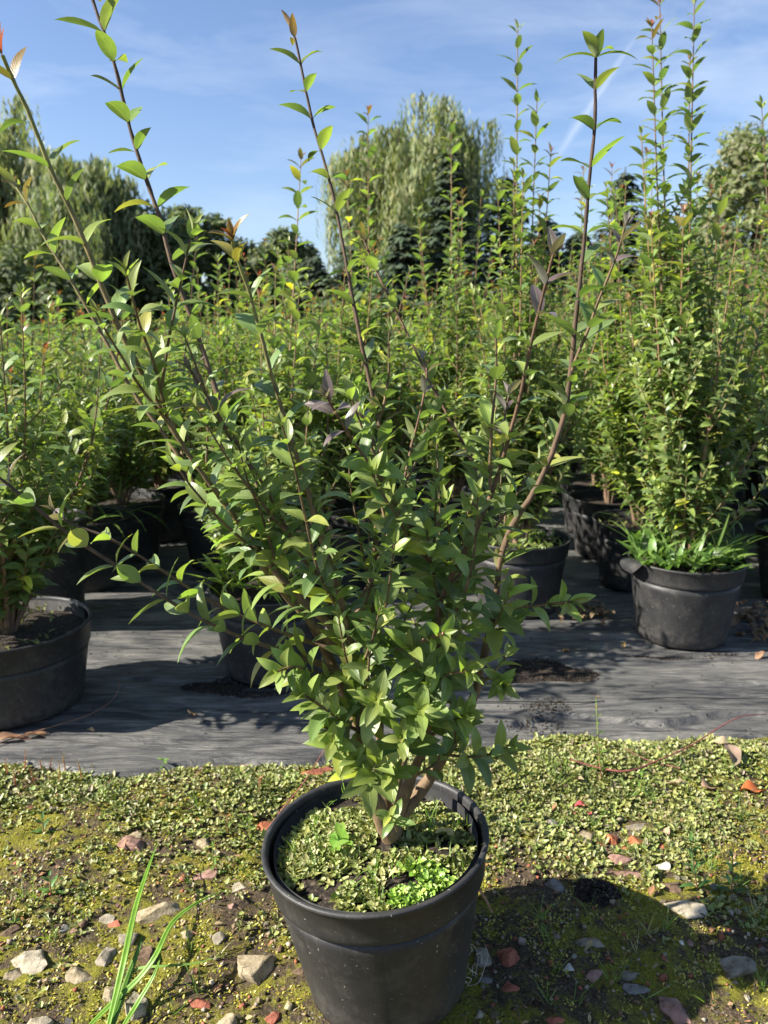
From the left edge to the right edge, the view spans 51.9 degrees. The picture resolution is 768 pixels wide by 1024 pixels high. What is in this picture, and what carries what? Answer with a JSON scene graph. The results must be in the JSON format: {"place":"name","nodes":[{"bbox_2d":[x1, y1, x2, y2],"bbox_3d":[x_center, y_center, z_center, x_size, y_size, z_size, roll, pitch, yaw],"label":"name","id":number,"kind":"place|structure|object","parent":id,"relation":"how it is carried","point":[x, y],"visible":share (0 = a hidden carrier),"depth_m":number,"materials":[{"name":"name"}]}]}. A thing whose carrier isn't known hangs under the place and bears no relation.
{"place":"outdoors","nodes":[
{"label":"outdoors","id":0,"kind":"place"},
{"bbox_2d":[0,313,716,349],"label":"distant shrubs","id":1,"kind":"object","parent":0,"point":[177,338],"visible":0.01,"depth_m":13.89,"materials":[{"name":"green plant"}]},
{"bbox_2d":[0,737,767,1023],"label":"mossy ground","id":2,"kind":"structure","parent":0,"point":[470,1004],"depth_m":1.13,"materials":[{"name":"plant"}]},
{"bbox_2d":[2,967,21,980],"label":"stone","id":3,"kind":"object","parent":2,"relation":"on","point":[14,974],"visible":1,"depth_m":1.06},
{"bbox_2d":[11,949,47,974],"bbox_3d":[-0.487,0.620,1.071,0.058,0.030,0.045,-6,14,-26],"label":"stone","id":4,"kind":"object","parent":2,"relation":"on","point":[32,962],"visible":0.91,"depth_m":1.07,"materials":[{"name":"stone"}]},
{"bbox_2d":[27,1016,53,1023],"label":"stone","id":5,"kind":"object","parent":2,"relation":"on","point":[43,1020],"visible":1,"depth_m":0.98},
{"bbox_2d":[65,966,91,983],"bbox_3d":[-0.405,0.623,1.051,0.052,0.024,0.034,8,8,18],"label":"stone","id":6,"kind":"object","parent":2,"relation":"on","point":[75,974],"visible":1,"depth_m":1.05,"materials":[{"name":"stone"}]},
{"bbox_2d":[95,947,116,966],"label":"stone","id":7,"kind":"object","parent":2,"relation":"on","point":[105,956],"visible":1,"depth_m":1.08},
{"bbox_2d":[111,934,142,1023],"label":"grass blade","id":8,"kind":"object","parent":2,"relation":"on","point":[126,982],"depth_m":1.01,"materials":[{"name":"plant"}]},
{"bbox_2d":[117,835,144,851],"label":"stone","id":9,"kind":"object","parent":2,"relation":"on","point":[132,843],"visible":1,"depth_m":1.31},
{"bbox_2d":[106,843,157,1023],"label":"grass blade","id":10,"kind":"object","parent":2,"relation":"on","point":[123,961],"depth_m":1.04,"materials":[{"name":"plant"}]},
{"bbox_2d":[125,991,147,1020],"bbox_3d":[-0.315,0.635,1.006,0.032,0.024,0.035,10,10,14],"label":"stone","id":11,"kind":"object","parent":2,"relation":"on","point":[131,1000],"visible":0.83,"depth_m":1.00,"materials":[{"name":"stone"}]},
{"bbox_2d":[123,953,161,1023],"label":"grass blade","id":12,"kind":"object","parent":2,"relation":"on","point":[136,1005],"depth_m":0.99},
{"bbox_2d":[138,945,156,968],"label":"stone","id":13,"kind":"object","parent":2,"relation":"on","point":[145,954],"visible":0.6,"depth_m":1.08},
{"bbox_2d":[136,902,178,923],"bbox_3d":[-0.332,0.598,1.168,0.105,0.028,0.035,-2,18,-17],"label":"stone","id":14,"kind":"object","parent":2,"relation":"on","point":[150,914],"visible":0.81,"depth_m":1.17,"materials":[{"name":"stone"}]},
{"bbox_2d":[89,889,226,1023],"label":"grass blade","id":15,"kind":"object","parent":2,"relation":"on","point":[127,989],"depth_m":1.02,"materials":[{"name":"plant"}]},
{"bbox_2d":[133,955,224,972],"bbox_3d":[-0.273,0.595,1.031,0.128,0.017,0.012,-3,13,-11],"label":"grass blade","id":16,"kind":"object","parent":2,"relation":"on","point":[160,966],"depth_m":1.03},
{"bbox_2d":[189,997,210,1008],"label":"stone","id":17,"kind":"object","parent":2,"relation":"on","point":[198,1002],"visible":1,"depth_m":1.01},
{"bbox_2d":[193,867,217,879],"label":"stone","id":18,"kind":"object","parent":2,"relation":"on","point":[208,874],"visible":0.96,"depth_m":1.25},
{"bbox_2d":[217,1012,237,1023],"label":"stone","id":19,"kind":"object","parent":2,"relation":"on","point":[229,1018],"visible":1,"depth_m":0.98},
{"bbox_2d":[237,954,275,985],"bbox_3d":[-0.175,0.623,1.068,0.054,0.035,0.048,-4,10,8],"label":"stone","id":20,"kind":"object","parent":2,"relation":"on","point":[255,969],"visible":1,"depth_m":1.06,"materials":[{"name":"stone"}]},
{"bbox_2d":[0,0,641,1023],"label":"potted shrub","id":21,"kind":"object","parent":2,"relation":"on","point":[374,940],"visible":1,"depth_m":0.89,"materials":[{"name":"green plant"}]},
{"bbox_2d":[0,732,767,1008],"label":"liverwort mat","id":22,"kind":"object","parent":2,"relation":"on","point":[655,750],"visible":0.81,"depth_m":1.42,"materials":[{"name":"plant"}]},
{"bbox_2d":[570,714,765,771],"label":"twig","id":23,"kind":"object","parent":22,"relation":"on","point":[583,763],"visible":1,"depth_m":1.52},
{"bbox_2d":[724,743,740,764],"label":"dead leaf","id":24,"kind":"object","parent":22,"relation":"on","point":[734,751],"visible":0.99,"depth_m":1.53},
{"bbox_2d":[0,743,767,1023],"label":"leaf litter","id":25,"kind":"object","parent":2,"relation":"on","point":[589,944],"visible":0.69,"depth_m":1.19,"materials":[{"name":"plant"}]},
{"bbox_2d":[0,767,767,1023],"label":"grit","id":26,"kind":"object","parent":2,"relation":"on","point":[494,1013],"visible":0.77,"depth_m":1.12,"materials":[{"name":"stone"}]},
{"bbox_2d":[0,442,767,777],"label":"ground film","id":27,"kind":"object","parent":2,"relation":"on","point":[134,728],"visible":0.24,"depth_m":1.86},
{"bbox_2d":[0,255,61,443],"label":"potted shrub","id":28,"kind":"object","parent":27,"relation":"on","point":[19,338],"visible":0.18,"depth_m":2.56,"materials":[{"name":"green plant"}]},
{"bbox_2d":[0,319,90,395],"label":"potted shrub","id":29,"kind":"object","parent":27,"relation":"on","point":[73,342],"visible":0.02,"depth_m":3.73,"materials":[{"name":"green plant"}]},
{"bbox_2d":[0,284,95,452],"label":"potted shrub","id":30,"kind":"object","parent":27,"relation":"on","point":[60,315],"visible":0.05,"depth_m":3.33,"materials":[{"name":"green plant"}]},
{"bbox_2d":[0,302,115,602],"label":"potted shrub","id":31,"kind":"object","parent":27,"relation":"on","point":[68,575],"visible":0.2,"depth_m":2.23,"materials":[{"name":"green plant"}]},
{"bbox_2d":[0,278,144,729],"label":"potted shrub","id":32,"kind":"object","parent":27,"relation":"on","point":[44,642],"visible":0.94,"depth_m":1.67,"materials":[{"name":"green plant"}]},
{"bbox_2d":[0,294,171,592],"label":"potted shrub","id":33,"kind":"object","parent":27,"relation":"on","point":[118,521],"visible":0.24,"depth_m":2.52,"materials":[{"name":"green plant"}]},
{"bbox_2d":[40,304,170,562],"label":"potted shrub","id":34,"kind":"object","parent":27,"relation":"on","point":[149,540],"visible":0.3,"depth_m":2.86,"materials":[{"name":"green plant"}]},
{"bbox_2d":[76,310,136,444],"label":"potted shrub","id":35,"kind":"object","parent":27,"relation":"on","point":[104,354],"visible":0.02,"depth_m":4.45,"materials":[{"name":"green plant"}]},
{"bbox_2d":[79,325,149,487],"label":"potted shrub","id":36,"kind":"object","parent":27,"relation":"on","point":[98,337],"visible":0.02,"depth_m":4.21,"materials":[{"name":"green plant"}]},
{"bbox_2d":[79,210,205,541],"bbox_3d":[-0.920,-0.528,3.103,0.465,1.282,0.375,0,13,0],"label":"potted shrub","id":37,"kind":"object","parent":27,"relation":"on","point":[171,521],"visible":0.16,"depth_m":3.12,"materials":[{"name":"green plant"}]},
{"bbox_2d":[165,327,218,480],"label":"potted shrub","id":38,"kind":"object","parent":27,"relation":"on","point":[178,475],"visible":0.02,"depth_m":4.14,"materials":[{"name":"green plant"}]},
{"bbox_2d":[170,298,234,444],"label":"potted shrub","id":39,"kind":"object","parent":27,"relation":"on","point":[208,319],"visible":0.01,"depth_m":4.63,"materials":[{"name":"green plant"}]},
{"bbox_2d":[161,291,286,486],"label":"potted shrub","id":40,"kind":"object","parent":27,"relation":"on","point":[216,325],"visible":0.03,"depth_m":3.24,"materials":[{"name":"green plant"}]},
{"bbox_2d":[153,253,300,571],"bbox_3d":[-0.552,-0.343,2.748,0.544,1.081,0.413,0,13,0],"label":"potted shrub","id":41,"kind":"object","parent":27,"relation":"on","point":[199,545],"visible":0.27,"depth_m":2.71,"materials":[{"name":"green plant"}]},
{"bbox_2d":[213,239,291,452],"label":"potted shrub","id":42,"kind":"object","parent":27,"relation":"on","point":[237,289],"visible":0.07,"depth_m":3.98,"materials":[{"name":"green plant"}]},
{"bbox_2d":[167,148,361,685],"bbox_3d":[-0.237,-0.239,1.856,0.530,1.280,0.514,-12,17,-41],"label":"potted shrub","id":43,"kind":"object","parent":27,"relation":"on","point":[240,659],"visible":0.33,"depth_m":1.89,"materials":[{"name":"green plant"}]},
{"bbox_2d":[241,281,335,466],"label":"potted shrub","id":44,"kind":"object","parent":27,"relation":"on","point":[249,307],"visible":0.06,"depth_m":2.98,"materials":[{"name":"green plant"}]},
{"bbox_2d":[241,250,341,473],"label":"potted shrub","id":45,"kind":"object","parent":27,"relation":"on","point":[312,309],"visible":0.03,"depth_m":3.66,"materials":[{"name":"green plant"}]},
{"bbox_2d":[250,235,414,596],"bbox_3d":[-0.148,-0.273,2.446,0.504,1.081,0.433,-4,14,-16],"label":"potted shrub","id":46,"kind":"object","parent":27,"relation":"on","point":[333,458],"visible":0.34,"depth_m":2.39,"materials":[{"name":"green plant"}]},
{"bbox_2d":[293,295,385,510],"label":"potted shrub","id":47,"kind":"object","parent":27,"relation":"on","point":[343,503],"visible":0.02,"depth_m":3.39,"materials":[{"name":"green plant"}]},
{"bbox_2d":[301,105,449,588],"bbox_3d":[-0.026,-0.512,2.514,0.494,1.516,0.368,0,13,0],"label":"potted shrub","id":48,"kind":"object","parent":27,"relation":"on","point":[399,406],"visible":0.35,"depth_m":2.52,"materials":[{"name":"green plant"}]},
{"bbox_2d":[348,272,431,491],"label":"potted shrub","id":49,"kind":"object","parent":27,"relation":"on","point":[417,334],"visible":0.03,"depth_m":3.73,"materials":[{"name":"green plant"}]},
{"bbox_2d":[25,577,767,736],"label":"soil crumbs","id":50,"kind":"object","parent":27,"relation":"on","point":[237,692],"visible":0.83,"depth_m":1.91,"materials":[{"name":"soil"}]},
{"bbox_2d":[392,320,464,469],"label":"potted shrub","id":51,"kind":"object","parent":27,"relation":"on","point":[421,464],"visible":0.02,"depth_m":4.20,"materials":[{"name":"green plant"}]},
{"bbox_2d":[382,260,495,510],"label":"potted shrub","id":52,"kind":"object","parent":27,"relation":"on","point":[420,476],"visible":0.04,"depth_m":3.30,"materials":[{"name":"green plant"}]},
{"bbox_2d":[395,113,515,544],"bbox_3d":[0.280,-0.635,2.873,0.414,1.596,0.419,-4,14,-17],"label":"potted shrub","id":53,"kind":"object","parent":27,"relation":"on","point":[459,366],"visible":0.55,"depth_m":2.88,"materials":[{"name":"green plant"}]},
{"bbox_2d":[456,239,533,447],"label":"potted shrub","id":54,"kind":"object","parent":27,"relation":"on","point":[527,277],"visible":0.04,"depth_m":4.06,"materials":[{"name":"green plant"}]},
{"bbox_2d":[449,19,615,618],"bbox_3d":[0.408,-0.508,2.247,0.446,1.630,0.394,0,13,0],"label":"potted shrub","id":55,"kind":"object","parent":27,"relation":"on","point":[543,564],"visible":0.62,"depth_m":2.23,"materials":[{"name":"green plant"}]},
{"bbox_2d":[507,235,576,506],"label":"potted shrub","id":56,"kind":"object","parent":27,"relation":"on","point":[559,350],"visible":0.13,"depth_m":3.65,"materials":[{"name":"green plant"}]},
{"bbox_2d":[504,661,598,682],"bbox_3d":[0.406,0.401,1.946,0.246,0.010,0.150,4,14,17],"label":"soil heap","id":57,"kind":"object","parent":27,"relation":"on","point":[543,671],"visible":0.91,"depth_m":1.95,"materials":[{"name":"soil"}]},
{"bbox_2d":[521,282,585,474],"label":"potted shrub","id":58,"kind":"object","parent":27,"relation":"on","point":[573,466],"visible":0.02,"depth_m":4.21,"materials":[{"name":"green plant"}]},
{"bbox_2d":[526,242,600,440],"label":"potted shrub","id":59,"kind":"object","parent":27,"relation":"on","point":[568,320],"visible":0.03,"depth_m":4.78,"materials":[{"name":"green plant"}]},
{"bbox_2d":[557,186,647,533],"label":"potted shrub","id":60,"kind":"object","parent":27,"relation":"on","point":[580,482],"visible":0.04,"depth_m":3.18,"materials":[{"name":"green plant"}]},
{"bbox_2d":[565,161,658,559],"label":"potted shrub","id":61,"kind":"object","parent":27,"relation":"on","point":[586,505],"visible":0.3,"depth_m":2.86,"materials":[{"name":"green plant"}]},
{"bbox_2d":[476,697,766,702],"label":"ground film crease","id":62,"kind":"object","parent":27,"relation":"on","point":[626,699],"visible":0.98,"depth_m":1.80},
{"bbox_2d":[584,147,676,591],"bbox_3d":[0.846,-0.422,2.498,0.357,1.348,0.392,-7,15,-26],"label":"potted shrub","id":63,"kind":"object","parent":27,"relation":"on","point":[611,550],"visible":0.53,"depth_m":2.51,"materials":[{"name":"green plant"}]},
{"bbox_2d":[600,0,767,649],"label":"potted shrub","id":64,"kind":"object","parent":27,"relation":"on","point":[688,578],"visible":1,"depth_m":2.02,"materials":[{"name":"green plant"}]},
{"bbox_2d":[656,212,767,543],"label":"potted shrub","id":65,"kind":"object","parent":27,"relation":"on","point":[758,252],"visible":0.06,"depth_m":2.86,"materials":[{"name":"green plant"}]},
{"bbox_2d":[690,170,767,524],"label":"potted shrub","id":66,"kind":"object","parent":27,"relation":"on","point":[738,496],"visible":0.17,"depth_m":3.26,"materials":[{"name":"green plant"}]},
{"bbox_2d":[696,226,767,461],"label":"potted shrub","id":67,"kind":"object","parent":27,"relation":"on","point":[711,260],"visible":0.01,"depth_m":3.61,"materials":[{"name":"green plant"}]},
{"bbox_2d":[699,281,767,463],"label":"potted shrub","id":68,"kind":"object","parent":27,"relation":"on","point":[738,448],"visible":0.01,"depth_m":4.22,"materials":[{"name":"green plant"}]},
{"bbox_2d":[713,233,766,446],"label":"potted shrub","id":69,"kind":"object","parent":27,"relation":"on","point":[746,435],"visible":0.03,"depth_m":4.47,"materials":[{"name":"green plant"}]},
{"bbox_2d":[728,95,767,596],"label":"potted shrub","id":70,"kind":"object","parent":27,"relation":"on","point":[761,526],"visible":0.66,"depth_m":2.37,"materials":[{"name":"green plant"}]},
{"bbox_2d":[739,239,767,456],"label":"potted shrub","id":71,"kind":"object","parent":27,"relation":"on","point":[748,243],"visible":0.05,"depth_m":4.21,"materials":[{"name":"green plant"}]},
{"bbox_2d":[740,285,767,501],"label":"potted shrub","id":72,"kind":"object","parent":27,"relation":"on","point":[754,476],"visible":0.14,"depth_m":3.86,"materials":[{"name":"green plant"}]},
{"bbox_2d":[747,431,767,518],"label":"potted shrub","id":73,"kind":"object","parent":27,"relation":"on","point":[763,493],"visible":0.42,"depth_m":3.10,"materials":[{"name":"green plant"}]},
{"bbox_2d":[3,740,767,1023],"bbox_3d":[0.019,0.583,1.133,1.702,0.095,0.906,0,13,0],"label":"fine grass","id":74,"kind":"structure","parent":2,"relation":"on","point":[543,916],"depth_m":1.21,"materials":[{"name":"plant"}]},
{"bbox_2d":[474,947,491,966],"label":"stone","id":75,"kind":"object","parent":2,"relation":"on","point":[484,953],"visible":0.89,"depth_m":1.08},
{"bbox_2d":[496,947,519,966],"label":"stone","id":76,"kind":"object","parent":2,"relation":"on","point":[509,957],"visible":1,"depth_m":1.08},
{"bbox_2d":[544,878,563,891],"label":"stone","id":77,"kind":"object","parent":2,"relation":"on","point":[555,884],"visible":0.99,"depth_m":1.22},
{"bbox_2d":[575,938,604,947],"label":"stone","id":78,"kind":"object","parent":2,"relation":"on","point":[597,943],"visible":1,"depth_m":1.10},
{"bbox_2d":[586,969,602,983],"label":"stone","id":79,"kind":"object","parent":2,"relation":"on","point":[592,976],"visible":0.98,"depth_m":1.05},
{"bbox_2d":[573,877,621,907],"bbox_3d":[0.326,0.579,1.206,0.073,0.024,0.067,0,13,0],"label":"soil clod","id":80,"kind":"object","parent":2,"relation":"on","point":[584,889],"visible":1,"depth_m":1.20,"materials":[{"name":"soil"}]},
{"bbox_2d":[591,695,608,780],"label":"weed","id":81,"kind":"object","parent":2,"relation":"on","point":[598,743],"visible":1,"depth_m":1.49,"materials":[{"name":"green plant"}]},
{"bbox_2d":[608,854,631,864],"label":"stone","id":82,"kind":"object","parent":2,"relation":"on","point":[616,859],"visible":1,"depth_m":1.28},
{"bbox_2d":[622,983,650,994],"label":"stone","id":83,"kind":"object","parent":2,"relation":"on","point":[629,989],"visible":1,"depth_m":1.03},
{"bbox_2d":[661,882,681,892],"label":"stone","id":84,"kind":"object","parent":2,"relation":"on","point":[673,887],"visible":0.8,"depth_m":1.21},
{"bbox_2d":[659,996,691,1023],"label":"stone","id":85,"kind":"object","parent":2,"relation":"on","point":[673,1009],"visible":1,"depth_m":0.99,"materials":[{"name":"stone"}]},
{"bbox_2d":[664,900,707,918],"bbox_3d":[0.448,0.594,1.169,0.060,0.022,0.035,-3,12,3],"label":"stone","id":86,"kind":"object","parent":2,"relation":"on","point":[692,910],"visible":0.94,"depth_m":1.17,"materials":[{"name":"stone"}]},
{"bbox_2d":[679,832,712,888],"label":"weed","id":87,"kind":"object","parent":2,"relation":"on","point":[694,870],"visible":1,"depth_m":1.22,"materials":[{"name":"green plant"}]},
{"bbox_2d":[713,849,749,893],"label":"weed","id":88,"kind":"object","parent":2,"relation":"on","point":[731,879],"visible":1,"depth_m":1.21,"materials":[{"name":"green plant"}]},
{"bbox_2d":[719,955,757,978],"bbox_3d":[0.485,0.622,1.075,0.064,0.027,0.035,-4,13,-15],"label":"stone","id":89,"kind":"object","parent":2,"relation":"on","point":[735,966],"visible":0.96,"depth_m":1.07,"materials":[{"name":"stone"}]},
{"bbox_2d":[0,0,767,292],"label":"sky","id":90,"kind":"structure","parent":0,"point":[209,84],"materials":[{"name":"blue"}]},
{"label":"field ground","id":91,"kind":"structure","parent":0,"visible":0},
{"bbox_2d":[0,94,83,256],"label":"willow tree","id":92,"kind":"object","parent":91,"relation":"on","point":[26,169],"visible":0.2,"depth_m":29.62,"materials":[{"name":"green plant"}]},
{"bbox_2d":[0,241,124,343],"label":"broadleaf tree","id":93,"kind":"object","parent":91,"relation":"on","point":[14,269],"visible":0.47,"depth_m":24.37,"materials":[{"name":"green plant"}]},
{"bbox_2d":[0,152,175,342],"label":"willow tree","id":94,"kind":"object","parent":91,"relation":"on","point":[98,193],"visible":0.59,"depth_m":26.86,"materials":[{"name":"green plant"}]},
{"bbox_2d":[106,196,216,345],"bbox_3d":[-8.703,-8.832,29.600,4.468,5.706,4.323,0,13,0],"label":"broadleaf tree","id":95,"kind":"object","parent":91,"relation":"on","point":[148,282],"visible":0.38,"depth_m":28.46,"materials":[{"name":"green plant"}]},
{"bbox_2d":[166,203,238,341],"bbox_3d":[-7.703,-9.634,32.556,3.470,5.936,3.910,0,13,0],"label":"broadleaf tree","id":96,"kind":"object","parent":91,"relation":"on","point":[204,262],"visible":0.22,"depth_m":32.14,"materials":[{"name":"green plant"}]},
{"bbox_2d":[207,234,262,341],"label":"broadleaf tree","id":97,"kind":"object","parent":91,"relation":"on","point":[252,276],"visible":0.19,"depth_m":32.72,"materials":[{"name":"green plant"}]},
{"bbox_2d":[244,224,326,333],"bbox_3d":[-3.934,-9.242,32.782,3.696,5.078,3.808,0,13,0],"label":"broadleaf tree","id":98,"kind":"object","parent":91,"relation":"on","point":[254,257],"visible":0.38,"depth_m":31.71,"materials":[{"name":"green plant"}]},
{"bbox_2d":[279,256,332,339],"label":"spruce tree","id":99,"kind":"object","parent":91,"relation":"on","point":[317,272],"visible":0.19,"depth_m":29.34,"materials":[{"name":"green plant"}]},
{"bbox_2d":[303,245,379,341],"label":"spruce tree","id":100,"kind":"object","parent":91,"relation":"on","point":[339,276],"visible":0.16,"depth_m":28.40,"materials":[{"name":"green plant"}]},
{"bbox_2d":[357,220,450,342],"bbox_3d":[0.636,-7.651,27.843,4.287,5.038,4.631,0,13,0],"label":"spruce tree","id":101,"kind":"object","parent":91,"relation":"on","point":[401,260],"visible":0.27,"depth_m":27.32,"materials":[{"name":"green plant"}]},
{"bbox_2d":[315,90,506,293],"bbox_3d":[1.237,-12.370,34.132,7.973,10.576,9.263,-9,16,-34],"label":"willow tree","id":102,"kind":"object","parent":91,"relation":"on","point":[403,183],"visible":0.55,"depth_m":31.91,"materials":[{"name":"green plant"}]},
{"bbox_2d":[407,146,508,337],"bbox_3d":[2.283,-9.250,28.730,4.784,7.519,5.028,-8,15,-30],"label":"spruce tree","id":103,"kind":"object","parent":91,"relation":"on","point":[443,181],"visible":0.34,"depth_m":28.02,"materials":[{"name":"green plant"}]},
{"bbox_2d":[460,170,549,328],"bbox_3d":[4.492,-9.037,29.829,4.722,7.229,4.797,0,13,0],"label":"spruce tree","id":104,"kind":"object","parent":91,"relation":"on","point":[503,228],"visible":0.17,"depth_m":29.16,"materials":[{"name":"green plant"}]},
{"bbox_2d":[521,220,569,328],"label":"spruce tree","id":105,"kind":"object","parent":91,"relation":"on","point":[549,222],"visible":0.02,"depth_m":30.09,"materials":[{"name":"green plant"}]},
{"bbox_2d":[549,231,613,328],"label":"spruce tree","id":106,"kind":"object","parent":91,"relation":"on","point":[576,237],"visible":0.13,"depth_m":29.27,"materials":[{"name":"green plant"}]},
{"bbox_2d":[590,167,646,320],"bbox_3d":[9.089,-9.575,30.666,4.352,7.158,4.235,3,13,14],"label":"spruce tree","id":107,"kind":"object","parent":91,"relation":"on","point":[631,184],"visible":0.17,"depth_m":29.97,"materials":[{"name":"green plant"}]},
{"bbox_2d":[623,226,697,317],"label":"spruce tree","id":108,"kind":"object","parent":91,"relation":"on","point":[662,252],"visible":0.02,"depth_m":29.33,"materials":[{"name":"green plant"}]},
{"bbox_2d":[691,120,767,318],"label":"broadleaf tree","id":109,"kind":"object","parent":91,"relation":"on","point":[739,158],"visible":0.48,"depth_m":31.36,"materials":[{"name":"green plant"}]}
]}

